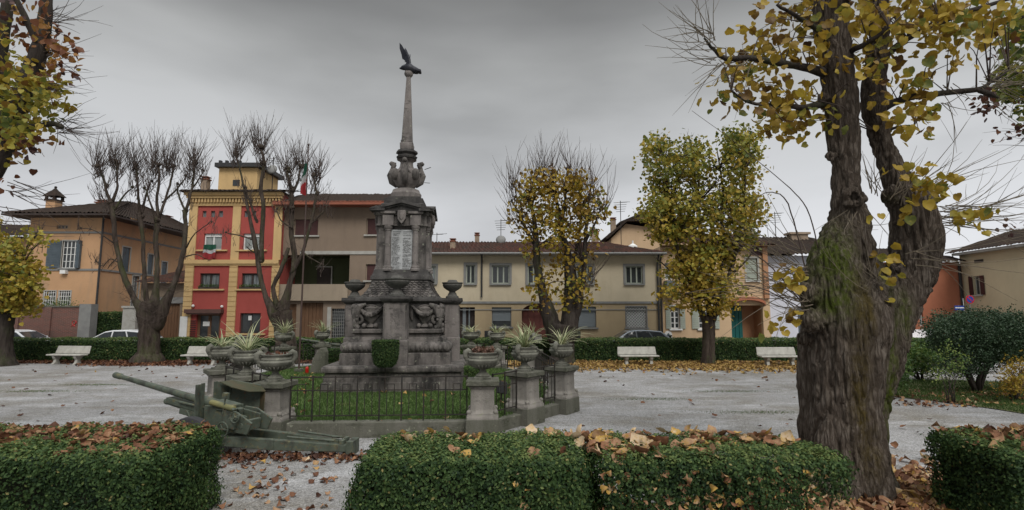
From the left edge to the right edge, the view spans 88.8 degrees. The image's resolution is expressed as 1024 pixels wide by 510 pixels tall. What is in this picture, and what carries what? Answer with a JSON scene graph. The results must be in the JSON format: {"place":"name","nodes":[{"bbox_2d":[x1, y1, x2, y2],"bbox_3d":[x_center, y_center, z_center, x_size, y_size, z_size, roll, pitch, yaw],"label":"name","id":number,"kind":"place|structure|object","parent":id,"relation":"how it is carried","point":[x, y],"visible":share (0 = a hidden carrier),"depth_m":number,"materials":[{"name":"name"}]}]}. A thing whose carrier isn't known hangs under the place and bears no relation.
{"place":"outdoors","nodes":[
{"label":"outdoors","id":0,"kind":"place"},
{"bbox_2d":[14,304,98,339],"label":"brick wall","id":1,"kind":"structure","parent":0,"point":[66,321],"depth_m":31.43,"materials":[{"name":"brick"}]},
{"bbox_2d":[135,270,184,340],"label":"garage","id":2,"kind":"structure","parent":0,"point":[171,327],"depth_m":34.41,"materials":[{"name":"stone"}]},
{"bbox_2d":[160,303,179,340],"bbox_3d":[-22.588,4.647,34.360,1.521,2.921,0.080,0,-6,0],"label":"door","id":3,"kind":"structure","parent":2,"relation":"in","point":[171,327],"depth_m":34.33,"materials":[{"name":"brown wood"}]},
{"bbox_2d":[179,158,299,340],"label":"red house","id":4,"kind":"structure","parent":0,"point":[226,289],"depth_m":32.15,"materials":[{"name":"paint"}]},
{"bbox_2d":[192,273,224,289],"bbox_3d":[-18.527,1.651,32.068,1.900,1.051,0.360,0,-6,0],"label":"window","id":5,"kind":"structure","parent":4,"relation":"in","point":[210,278],"depth_m":32.17,"materials":[{"name":"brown wood"}]},
{"bbox_2d":[197,314,220,337],"bbox_3d":[-18.456,4.361,31.917,1.467,1.611,0.160,0,-6,0],"label":"shop door","id":6,"kind":"structure","parent":4,"relation":"in","point":[208,324],"depth_m":31.90,"materials":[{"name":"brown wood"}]},
{"bbox_2d":[197,234,227,250],"bbox_3d":[-18.487,-0.777,32.329,1.909,1.107,0.360,0,-6,0],"label":"window","id":7,"kind":"structure","parent":4,"relation":"in","point":[215,239],"depth_m":32.42,"materials":[{"name":"white glass"}]},
{"bbox_2d":[232,313,264,334],"bbox_3d":[-15.919,4.197,31.803,1.950,1.310,0.380,0,-6,0],"label":"window","id":8,"kind":"structure","parent":4,"relation":"in","point":[246,324],"depth_m":31.90,"materials":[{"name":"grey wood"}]},
{"bbox_2d":[234,273,266,289],"bbox_3d":[-15.966,1.651,32.068,1.900,1.051,0.360,0,-6,0],"label":"window","id":9,"kind":"structure","parent":4,"relation":"in","point":[248,278],"depth_m":32.16,"materials":[{"name":"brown wood"}]},
{"bbox_2d":[271,193,390,340],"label":"apartment building","id":10,"kind":"structure","parent":0,"point":[343,241],"depth_m":32.65,"materials":[{"name":"brown paint"}]},
{"bbox_2d":[294,219,319,236],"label":"window","id":11,"kind":"structure","parent":10,"relation":"in","point":[299,232],"depth_m":32.86,"materials":[{"name":"glass"}]},
{"bbox_2d":[301,303,322,337],"bbox_3d":[-12.354,4.425,32.337,1.406,2.929,0.110,0,-6,0],"label":"garage door","id":12,"kind":"structure","parent":10,"relation":"in","point":[312,313],"depth_m":32.34,"materials":[{"name":"brown wood"}]},
{"bbox_2d":[0,362,1023,509],"bbox_3d":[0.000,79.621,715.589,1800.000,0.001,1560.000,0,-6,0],"label":"ground","id":13,"kind":"structure","parent":0,"point":[131,403],"depth_m":13.38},
{"bbox_2d":[0,212,59,366],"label":"leafy tree","id":14,"kind":"object","parent":13,"relation":"on","point":[19,284],"visible":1,"depth_m":24.13,"materials":[{"name":"yellow plant"}]},
{"bbox_2d":[0,0,117,253],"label":"lime tree","id":15,"kind":"object","parent":13,"relation":"on","point":[31,89],"visible":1,"depth_m":8.76,"materials":[{"name":"yellow plant"}]},
{"bbox_2d":[46,346,91,364],"bbox_3d":[-21.215,4.789,25.003,1.860,0.835,0.607,-1,-6,8],"label":"concrete bench","id":16,"kind":"object","parent":13,"relation":"on","point":[77,353],"visible":0.95,"depth_m":25.11,"materials":[{"name":"white concrete"}]},
{"bbox_2d":[0,420,227,509],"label":"clipped hedge","id":17,"kind":"object","parent":13,"relation":"on","point":[37,475],"visible":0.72,"depth_m":5.63,"materials":[{"name":"green plant"}]},
{"bbox_2d":[0,418,214,457],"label":"fallen leaves","id":18,"kind":"object","parent":17,"relation":"on","point":[73,432],"visible":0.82,"depth_m":6.45,"materials":[{"name":"brown plant"}]},
{"bbox_2d":[46,360,218,366],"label":"fallen leaves","id":19,"kind":"object","parent":13,"relation":"on","point":[142,364],"visible":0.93,"depth_m":24.41,"materials":[{"name":"brown plant"}]},
{"bbox_2d":[70,122,220,362],"bbox_3d":[-18.140,-0.358,25.968,7.053,13.186,2.897,0,-6,0],"label":"pollarded tree","id":20,"kind":"object","parent":13,"relation":"on","point":[152,312],"visible":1,"depth_m":26.04,"materials":[{"name":"brown plant"}]},
{"bbox_2d":[17,359,338,363],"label":"fallen leaves","id":21,"kind":"object","parent":13,"relation":"on","point":[35,361],"visible":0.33,"depth_m":25.49,"materials":[{"name":"brown plant"}]},
{"bbox_2d":[180,346,216,364],"bbox_3d":[-14.598,4.756,24.700,1.860,0.835,0.607,0,-6,3],"label":"concrete bench","id":22,"kind":"object","parent":13,"relation":"on","point":[192,352],"visible":0.66,"depth_m":24.86,"materials":[{"name":"white concrete"}]},
{"bbox_2d":[203,367,239,396],"bbox_3d":[-7.100,3.341,12.715,0.670,1.120,0.670,6,-8,-42],"label":"pedestal","id":23,"kind":"object","parent":13,"relation":"on","point":[213,375],"visible":0.31,"depth_m":12.51,"materials":[{"name":"stone"}]},
{"bbox_2d":[205,342,238,369],"bbox_3d":[-7.100,2.472,12.809,0.626,0.629,0.626,2,-6,-15],"label":"urn","id":24,"kind":"object","parent":23,"relation":"on","point":[217,353],"visible":0.8,"depth_m":12.58,"materials":[{"name":"stone"}]},
{"bbox_2d":[112,372,358,455],"bbox_3d":[-5.399,2.878,9.407,5.297,1.296,1.514,-1,-6,6],"label":"field gun","id":25,"kind":"object","parent":13,"relation":"on","point":[235,412],"visible":0.78,"depth_m":9.27,"materials":[{"name":"green paint"}]},
{"bbox_2d":[226,374,266,382],"bbox_3d":[-5.880,3.213,11.522,0.670,1.120,0.670,6,-9,-44],"label":"pedestal","id":26,"kind":"object","parent":13,"relation":"on","point":[240,378],"visible":0.07,"depth_m":11.34,"materials":[{"name":"stone"}]},
{"bbox_2d":[227,346,267,375],"bbox_3d":[-5.880,2.344,11.616,0.626,0.629,0.626,-1,-6,5],"label":"urn","id":27,"kind":"object","parent":26,"relation":"on","point":[241,357],"visible":0.76,"depth_m":11.41,"materials":[{"name":"stone"}]},
{"bbox_2d":[219,316,283,350],"bbox_3d":[-5.897,1.810,11.900,1.336,0.810,1.362,3,-7,-29],"label":"sword leaved plant","id":28,"kind":"object","parent":27,"relation":"in","point":[249,346],"visible":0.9,"depth_m":11.74,"materials":[{"name":"green plant"}]},
{"bbox_2d":[212,109,336,363],"bbox_3d":[-11.790,-0.733,25.574,6.225,13.384,2.682,0,-6,0],"label":"pollarded tree","id":29,"kind":"object","parent":13,"relation":"on","point":[277,310],"visible":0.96,"depth_m":25.75,"materials":[{"name":"brown plant"}]},
{"bbox_2d":[254,379,297,430],"bbox_3d":[-4.780,3.100,10.478,0.670,1.120,0.670,0,-6,4],"label":"pedestal","id":30,"kind":"object","parent":13,"relation":"on","point":[277,400],"visible":0.46,"depth_m":10.26,"materials":[{"name":"stone"}]},
{"bbox_2d":[253,349,297,382],"bbox_3d":[-4.780,2.231,10.572,0.626,0.629,0.626,-1,-6,10],"label":"urn","id":31,"kind":"object","parent":30,"relation":"on","point":[275,364],"visible":0.98,"depth_m":10.40,"materials":[{"name":"stone"}]},
{"bbox_2d":[202,452,361,509],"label":"fallen leaves","id":32,"kind":"object","parent":13,"relation":"on","point":[275,479],"visible":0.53,"depth_m":7.58,"materials":[{"name":"brown plant"}]},
{"bbox_2d":[271,346,295,368],"bbox_3d":[-9.050,4.199,20.669,0.670,1.120,0.670,-4,-7,30],"label":"pedestal","id":33,"kind":"object","parent":13,"relation":"on","point":[284,349],"visible":0.17,"depth_m":20.52,"materials":[{"name":"stone"}]},
{"bbox_2d":[274,331,294,346],"bbox_3d":[-9.050,3.329,20.763,0.626,0.629,0.626,-6,-9,45],"label":"urn","id":34,"kind":"object","parent":33,"relation":"on","point":[284,338],"visible":0.99,"depth_m":20.61,"materials":[{"name":"stone"}]},
{"bbox_2d":[212,448,369,464],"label":"fallen leaves","id":35,"kind":"object","parent":13,"relation":"on","point":[238,456],"visible":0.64,"depth_m":8.93,"materials":[{"name":"brown plant"}]},
{"bbox_2d":[261,366,559,437],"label":"kerb wall","id":36,"kind":"structure","parent":13,"relation":"on","point":[363,428],"depth_m":10.43,"materials":[{"name":"stone"}]},
{"bbox_2d":[289,375,467,421],"bbox_3d":[-2.690,2.902,10.600,3.567,0.900,0.030,0,-6,-3],"label":"railing","id":37,"kind":"object","parent":36,"relation":"on","point":[372,390],"visible":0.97,"depth_m":10.59,"materials":[{"name":"metal"}]},
{"bbox_2d":[261,365,553,421],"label":"enclosure lawn","id":38,"kind":"structure","parent":36,"relation":"in","point":[388,400],"depth_m":13.25,"materials":[{"name":"green plant"}]},
{"bbox_2d":[294,143,309,371],"bbox_3d":[-7.962,0.009,19.979,0.260,8.802,0.260,0,-6,0],"label":"flagpole","id":39,"kind":"object","parent":38,"relation":"on","point":[298,369],"visible":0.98,"depth_m":19.85,"materials":[{"name":"metal"}]},
{"bbox_2d":[310,348,327,373],"bbox_3d":[-7.055,3.870,19.103,0.633,0.958,0.240,-1,-6,12],"label":"boundary stone","id":40,"kind":"object","parent":38,"relation":"on","point":[320,360],"visible":0.73,"depth_m":18.98,"materials":[{"name":"grey stone"}]},
{"bbox_2d":[371,339,399,391],"bbox_3d":[-3.488,3.060,14.351,0.805,1.492,0.791,0,-6,0],"label":"clipped bush","id":41,"kind":"object","parent":38,"relation":"on","point":[385,353],"visible":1,"depth_m":14.15,"materials":[{"name":"green plant"}]},
{"bbox_2d":[321,44,464,392],"bbox_3d":[-3.494,-1.479,17.202,3.978,11.426,3.978,0,-6,-4],"label":"monument","id":42,"kind":"object","parent":38,"relation":"on","point":[409,307],"visible":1,"depth_m":15.82,"materials":[{"name":"stone"}]},
{"bbox_2d":[492,370,516,413],"bbox_3d":[-0.155,2.977,11.296,0.026,0.900,0.876,-5,-8,36],"label":"railing","id":43,"kind":"object","parent":36,"relation":"on","point":[504,385],"visible":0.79,"depth_m":11.29,"materials":[{"name":"metal"}]},
{"bbox_2d":[532,364,555,403],"bbox_3d":[0.770,3.111,12.539,0.027,0.900,0.998,-5,-8,36],"label":"railing","id":44,"kind":"object","parent":36,"relation":"on","point":[543,378],"visible":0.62,"depth_m":12.68,"materials":[{"name":"metal"}]},
{"bbox_2d":[535,349,556,384],"bbox_3d":[1.025,3.500,16.143,0.030,0.900,5.349,0,-6,-4],"label":"railing","id":45,"kind":"object","parent":36,"relation":"on","point":[543,360],"visible":0.37,"depth_m":16.60,"materials":[{"name":"metal"}]},
{"bbox_2d":[339,427,601,509],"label":"clipped hedge","id":46,"kind":"object","parent":13,"relation":"on","point":[422,471],"visible":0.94,"depth_m":5.47,"materials":[{"name":"green plant"}]},
{"bbox_2d":[384,424,581,458],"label":"fallen leaves","id":47,"kind":"object","parent":46,"relation":"on","point":[530,427],"visible":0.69,"depth_m":6.32,"materials":[{"name":"brown plant"}]},
{"bbox_2d":[465,377,498,437],"bbox_3d":[-0.600,3.112,10.678,0.670,1.140,0.670,0,-6,-2],"label":"pedestal","id":48,"kind":"object","parent":13,"relation":"on","point":[482,414],"visible":0.94,"depth_m":10.41,"materials":[{"name":"stone"}]},
{"bbox_2d":[463,348,502,379],"bbox_3d":[-0.600,2.233,10.773,0.626,0.629,0.626,-6,-9,45],"label":"urn","id":49,"kind":"object","parent":48,"relation":"on","point":[482,362],"visible":0.98,"depth_m":10.60,"materials":[{"name":"stone"}]},
{"bbox_2d":[1,360,1009,479],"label":"fallen leaves","id":50,"kind":"object","parent":13,"relation":"on","point":[922,450],"visible":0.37,"depth_m":15.19,"materials":[{"name":"brown plant"}]},
{"bbox_2d":[506,370,544,426],"bbox_3d":[0.290,3.225,11.873,0.670,1.170,0.670,-5,-8,38],"label":"pedestal","id":51,"kind":"object","parent":13,"relation":"on","point":[530,407],"visible":0.9,"depth_m":11.66,"materials":[{"name":"stone"}]},
{"bbox_2d":[511,342,537,371],"bbox_3d":[0.290,2.331,11.969,0.626,0.629,0.626,2,-6,-17],"label":"urn","id":52,"kind":"object","parent":51,"relation":"on","point":[524,355],"visible":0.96,"depth_m":11.76,"materials":[{"name":"stone"}]},
{"bbox_2d":[505,322,551,347],"bbox_3d":[0.339,1.840,11.943,1.235,0.661,1.230,0,-6,0],"label":"sword leaved plant","id":53,"kind":"object","parent":52,"relation":"in","point":[524,338],"visible":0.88,"depth_m":11.89,"materials":[{"name":"green plant"}]},
{"bbox_2d":[492,129,618,363],"bbox_3d":[2.183,-0.214,25.731,6.404,12.607,3.720,0,-6,0],"label":"pollarded tree","id":54,"kind":"object","parent":13,"relation":"on","point":[573,301],"visible":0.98,"depth_m":25.54,"materials":[{"name":"yellow plant"}]},
{"bbox_2d":[545,365,579,414],"bbox_3d":[1.250,3.375,13.164,0.670,1.150,0.670,-4,-8,36],"label":"pedestal","id":55,"kind":"object","parent":13,"relation":"on","point":[567,397],"visible":0.85,"depth_m":12.95,"materials":[{"name":"stone"}]},
{"bbox_2d":[549,340,573,366],"bbox_3d":[1.250,2.490,13.259,0.626,0.629,0.626,2,-6,-15],"label":"urn","id":56,"kind":"object","parent":55,"relation":"on","point":[560,352],"visible":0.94,"depth_m":13.05,"materials":[{"name":"stone"}]},
{"bbox_2d":[545,325,593,344],"bbox_3d":[1.457,2.050,13.212,1.292,0.554,1.203,-2,-6,18],"label":"sword leaved plant","id":57,"kind":"object","parent":56,"relation":"in","point":[563,339],"visible":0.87,"depth_m":13.22,"materials":[{"name":"green plant"}]},
{"bbox_2d":[617,347,659,363],"bbox_3d":[5.888,4.724,24.403,1.860,0.835,0.607,0,-6,-3],"label":"concrete bench","id":58,"kind":"object","parent":13,"relation":"on","point":[626,353],"visible":0.79,"depth_m":24.59,"materials":[{"name":"white concrete"}]},
{"bbox_2d":[628,120,777,363],"bbox_3d":[9.503,-0.488,25.528,7.576,12.891,4.942,0,-6,0],"label":"leafy tree","id":59,"kind":"object","parent":13,"relation":"on","point":[663,210],"visible":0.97,"depth_m":24.92,"materials":[{"name":"green plant"}]},
{"bbox_2d":[509,359,926,377],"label":"fallen leaves","id":60,"kind":"object","parent":13,"relation":"on","point":[751,364],"visible":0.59,"depth_m":23.35,"materials":[{"name":"brown plant"}]},
{"bbox_2d":[584,429,862,509],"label":"clipped hedge","id":61,"kind":"object","parent":13,"relation":"on","point":[744,470],"visible":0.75,"depth_m":5.46,"materials":[{"name":"green plant"}]},
{"bbox_2d":[574,424,800,464],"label":"fallen leaves","id":62,"kind":"object","parent":61,"relation":"on","point":[596,437],"visible":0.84,"depth_m":6.11,"materials":[{"name":"brown plant"}]},
{"bbox_2d":[580,498,934,509],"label":"fallen leaves","id":63,"kind":"object","parent":13,"relation":"on","point":[853,507],"visible":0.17,"depth_m":6.53,"materials":[{"name":"brown plant"}]},
{"bbox_2d":[756,347,796,364],"bbox_3d":[12.300,4.693,24.113,1.860,0.835,0.607,0,-6,-2],"label":"concrete bench","id":64,"kind":"object","parent":13,"relation":"on","point":[768,353],"visible":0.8,"depth_m":24.29,"materials":[{"name":"white concrete"}]},
{"bbox_2d":[604,441,966,509],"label":"fallen leaves","id":65,"kind":"object","parent":13,"relation":"on","point":[911,478],"visible":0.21,"depth_m":6.92,"materials":[{"name":"brown plant"}]},
{"bbox_2d":[645,0,1023,502],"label":"old lime tree","id":66,"kind":"object","parent":13,"relation":"on","point":[861,307],"visible":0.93,"depth_m":7.53,"materials":[{"name":"brown plant"}]},
{"bbox_2d":[920,425,1023,509],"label":"clipped hedge","id":67,"kind":"object","parent":13,"relation":"on","point":[981,475],"visible":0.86,"depth_m":6.21,"materials":[{"name":"green plant"}]},
{"bbox_2d":[931,421,1023,451],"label":"fallen leaves","id":68,"kind":"object","parent":67,"relation":"on","point":[998,433],"visible":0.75,"depth_m":6.52,"materials":[{"name":"brown plant"}]},
{"bbox_2d":[965,0,1023,236],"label":"lime tree","id":69,"kind":"object","parent":13,"relation":"on","point":[1013,48],"visible":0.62,"depth_m":10.60,"materials":[{"name":"yellow plant"}]},
{"label":"hedge bed","id":70,"kind":"structure","parent":13,"relation":"on","visible":0},
{"bbox_2d":[13,336,344,360],"bbox_3d":[-17.948,4.844,26.925,26.396,1.356,1.578,0,-6,0],"label":"roadside hedge","id":71,"kind":"object","parent":70,"relation":"on","point":[107,348],"visible":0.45,"depth_m":26.38,"materials":[{"name":"green plant"}]},
{"bbox_2d":[460,336,797,360],"bbox_3d":[6.291,4.849,26.930,22.344,1.315,1.566,0,-6,0],"label":"roadside hedge","id":72,"kind":"object","parent":70,"relation":"on","point":[666,348],"visible":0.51,"depth_m":26.37,"materials":[{"name":"green plant"}]},
{"bbox_2d":[0,0,1023,305],"label":"sky","id":73,"kind":"structure","parent":0,"point":[495,74],"materials":[{"name":"grey"}]},
{"bbox_2d":[432,201,666,340],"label":"cream house","id":74,"kind":"structure","parent":0,"point":[494,277],"depth_m":32.98,"materials":[{"name":"paint"}]},
{"bbox_2d":[459,307,474,337],"bbox_3d":[-2.843,4.632,32.969,1.023,2.653,0.350,0,-6,0],"label":"doorway","id":75,"kind":"structure","parent":74,"relation":"in","point":[467,317],"depth_m":33.08,"materials":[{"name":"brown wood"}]},
{"bbox_2d":[463,262,477,284],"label":"window","id":76,"kind":"structure","parent":74,"relation":"in","point":[470,268],"depth_m":33.11,"materials":[{"name":"white glass"}]},
{"bbox_2d":[489,263,511,284],"bbox_3d":[-0.723,1.214,33.110,1.416,1.399,0.340,0,-6,0],"label":"window","id":77,"kind":"structure","parent":74,"relation":"in","point":[499,274],"depth_m":33.15,"materials":[{"name":"grey glass"}]},
{"bbox_2d":[490,307,512,327],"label":"window","id":78,"kind":"structure","parent":74,"relation":"in","point":[500,318],"depth_m":32.88,"materials":[{"name":"grey glass"}]},
{"bbox_2d":[525,263,541,284],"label":"window","id":79,"kind":"structure","parent":74,"relation":"in","point":[529,278],"depth_m":33.13,"materials":[{"name":"grey glass"}]},
{"bbox_2d":[522,304,548,340],"bbox_3d":[1.575,4.548,33.139,1.923,2.857,0.130,0,-6,0],"label":"carriage door","id":80,"kind":"structure","parent":74,"relation":"in","point":[528,316],"depth_m":33.12,"materials":[{"name":"brown wood"}]},
{"bbox_2d":[578,307,598,328],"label":"window","id":81,"kind":"structure","parent":74,"relation":"in","point":[588,319],"depth_m":32.86,"materials":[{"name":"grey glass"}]},
{"bbox_2d":[623,264,644,284],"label":"window","id":82,"kind":"structure","parent":74,"relation":"in","point":[632,273],"depth_m":33.14,"materials":[{"name":"grey glass"}]},
{"bbox_2d":[625,306,648,328],"bbox_3d":[7.804,3.914,32.850,1.510,1.452,0.400,0,-6,0],"label":"window","id":83,"kind":"structure","parent":74,"relation":"in","point":[634,319],"depth_m":32.88,"materials":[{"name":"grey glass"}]},
{"bbox_2d":[600,214,715,248],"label":"gabled house","id":84,"kind":"structure","parent":0,"point":[627,231],"depth_m":42.41,"materials":[{"name":"beige paint"}]},
{"bbox_2d":[646,212,780,340],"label":"peach house","id":85,"kind":"structure","parent":0,"point":[676,324],"depth_m":33.14,"materials":[{"name":"paint"}]},
{"bbox_2d":[666,305,685,329],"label":"window","id":86,"kind":"structure","parent":85,"relation":"in","point":[672,318],"depth_m":32.93,"materials":[{"name":"white paint"}]},
{"bbox_2d":[691,305,719,329],"bbox_3d":[12.198,3.951,33.037,1.721,1.592,0.380,0,-6,0],"label":"window","id":87,"kind":"structure","parent":85,"relation":"in","point":[696,321],"depth_m":32.87,"materials":[{"name":"white paint"}]},
{"bbox_2d":[744,256,760,281],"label":"window","id":88,"kind":"structure","parent":85,"relation":"in","point":[752,274],"depth_m":33.34,"materials":[{"name":"white glass"}]},
{"bbox_2d":[894,380,1022,412],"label":"lawn","id":89,"kind":"structure","parent":0,"point":[961,398],"depth_m":15.66,"materials":[{"name":"green plant"}]},
{"bbox_2d":[897,358,914,391],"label":"rhododendron","id":90,"kind":"object","parent":89,"relation":"on","point":[906,376],"visible":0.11,"depth_m":15.28,"materials":[{"name":"green plant"}]},
{"bbox_2d":[905,337,949,379],"bbox_3d":[14.839,3.833,19.103,2.691,1.701,2.001,0,-6,0],"label":"rhododendron","id":91,"kind":"object","parent":89,"relation":"on","point":[917,351],"visible":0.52,"depth_m":18.80,"materials":[{"name":"green plant"}]},
{"bbox_2d":[922,338,974,403],"bbox_3d":[12.012,3.182,14.359,1.583,1.800,0.890,0,-6,0],"label":"sapling","id":92,"kind":"object","parent":89,"relation":"on","point":[952,362],"visible":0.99,"depth_m":14.35,"materials":[{"name":"green plant"}]},
{"bbox_2d":[893,387,1023,407],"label":"fallen leaves","id":93,"kind":"object","parent":89,"relation":"on","point":[918,400],"visible":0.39,"depth_m":14.41,"materials":[{"name":"brown plant"}]},
{"bbox_2d":[914,300,1023,391],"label":"yew","id":94,"kind":"object","parent":89,"relation":"on","point":[992,338],"visible":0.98,"depth_m":15.78,"materials":[{"name":"green plant"}]},
{"bbox_2d":[989,350,1023,400],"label":"autumn shrub","id":95,"kind":"object","parent":89,"relation":"on","point":[1017,381],"visible":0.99,"depth_m":14.53,"materials":[{"name":"yellow plant"}]},
{"bbox_2d":[945,228,1023,326],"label":"pale yellow house","id":96,"kind":"structure","parent":0,"point":[1010,284],"depth_m":33.98,"materials":[{"name":"paint"}]},
{"bbox_2d":[968,275,984,295],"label":"window","id":97,"kind":"structure","parent":96,"relation":"in","point":[980,287],"depth_m":35.38,"materials":[{"name":"wood"}]},
{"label":"pavement","id":98,"kind":"structure","parent":0,"visible":0},
{"bbox_2d":[1,186,187,311],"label":"orange villa","id":99,"kind":"object","parent":98,"relation":"on","point":[72,276],"visible":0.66,"depth_m":33.94,"materials":[{"name":"paint"}]},
{"bbox_2d":[0,224,29,287],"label":"orange wing","id":100,"kind":"structure","parent":99,"relation":"attached to","point":[9,230],"depth_m":37.01,"materials":[{"name":"orange paint"}]},
{"bbox_2d":[57,240,77,268],"bbox_3d":[-28.517,-0.022,33.726,1.251,1.920,0.300,0,-6,0],"label":"window","id":101,"kind":"structure","parent":99,"relation":"in","point":[68,253],"depth_m":33.76,"materials":[{"name":"white paint"}]},
{"bbox_2d":[121,245,131,271],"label":"window","id":102,"kind":"structure","parent":99,"relation":"in","point":[125,260],"depth_m":36.21,"materials":[{"name":"wood"}]},
{"bbox_2d":[96,310,122,335],"bbox_3d":[-24.817,4.772,32.497,2.169,2.680,1.193,0,-6,0],"label":"garden hedge","id":103,"kind":"object","parent":98,"relation":"on","point":[109,321],"visible":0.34,"depth_m":32.17,"materials":[{"name":"green plant"}]},
{"bbox_2d":[121,306,137,329],"bbox_3d":[-22.912,4.439,31.506,0.960,2.723,0.720,0,-6,0],"label":"gate post","id":104,"kind":"object","parent":98,"relation":"on","point":[129,313],"visible":0.29,"depth_m":31.28,"materials":[{"name":"concrete"}]},
{"bbox_2d":[760,232,815,337],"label":"white house","id":105,"kind":"structure","parent":98,"relation":"on","point":[808,242],"depth_m":34.32,"materials":[{"name":"paint"}]},
{"bbox_2d":[877,248,966,337],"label":"rust house","id":106,"kind":"structure","parent":98,"relation":"on","point":[945,294],"depth_m":36.40,"materials":[{"name":"paint"}]},
{"label":"road","id":107,"kind":"structure","parent":0,"visible":0},
{"bbox_2d":[14,329,47,338],"bbox_3d":[-27.687,4.934,29.340,4.110,1.465,2.058,0,-6,-2],"label":"parked car","id":108,"kind":"object","parent":107,"relation":"on","point":[26,333],"visible":0.05,"depth_m":29.32,"materials":[{"name":"white paint"}]},
{"bbox_2d":[93,329,161,337],"bbox_3d":[-22.078,4.934,29.340,4.110,1.465,2.058,0,-6,-2],"label":"parked car","id":109,"kind":"object","parent":107,"relation":"on","point":[124,333],"visible":0.03,"depth_m":28.74,"materials":[{"name":"white paint"}]},
{"bbox_2d":[610,329,669,340],"bbox_3d":[6.753,4.934,29.340,4.110,1.465,2.058,0,-6,-1],"label":"parked car","id":110,"kind":"object","parent":107,"relation":"on","point":[638,333],"visible":0.03,"depth_m":28.74,"materials":[{"name":"grey paint"}]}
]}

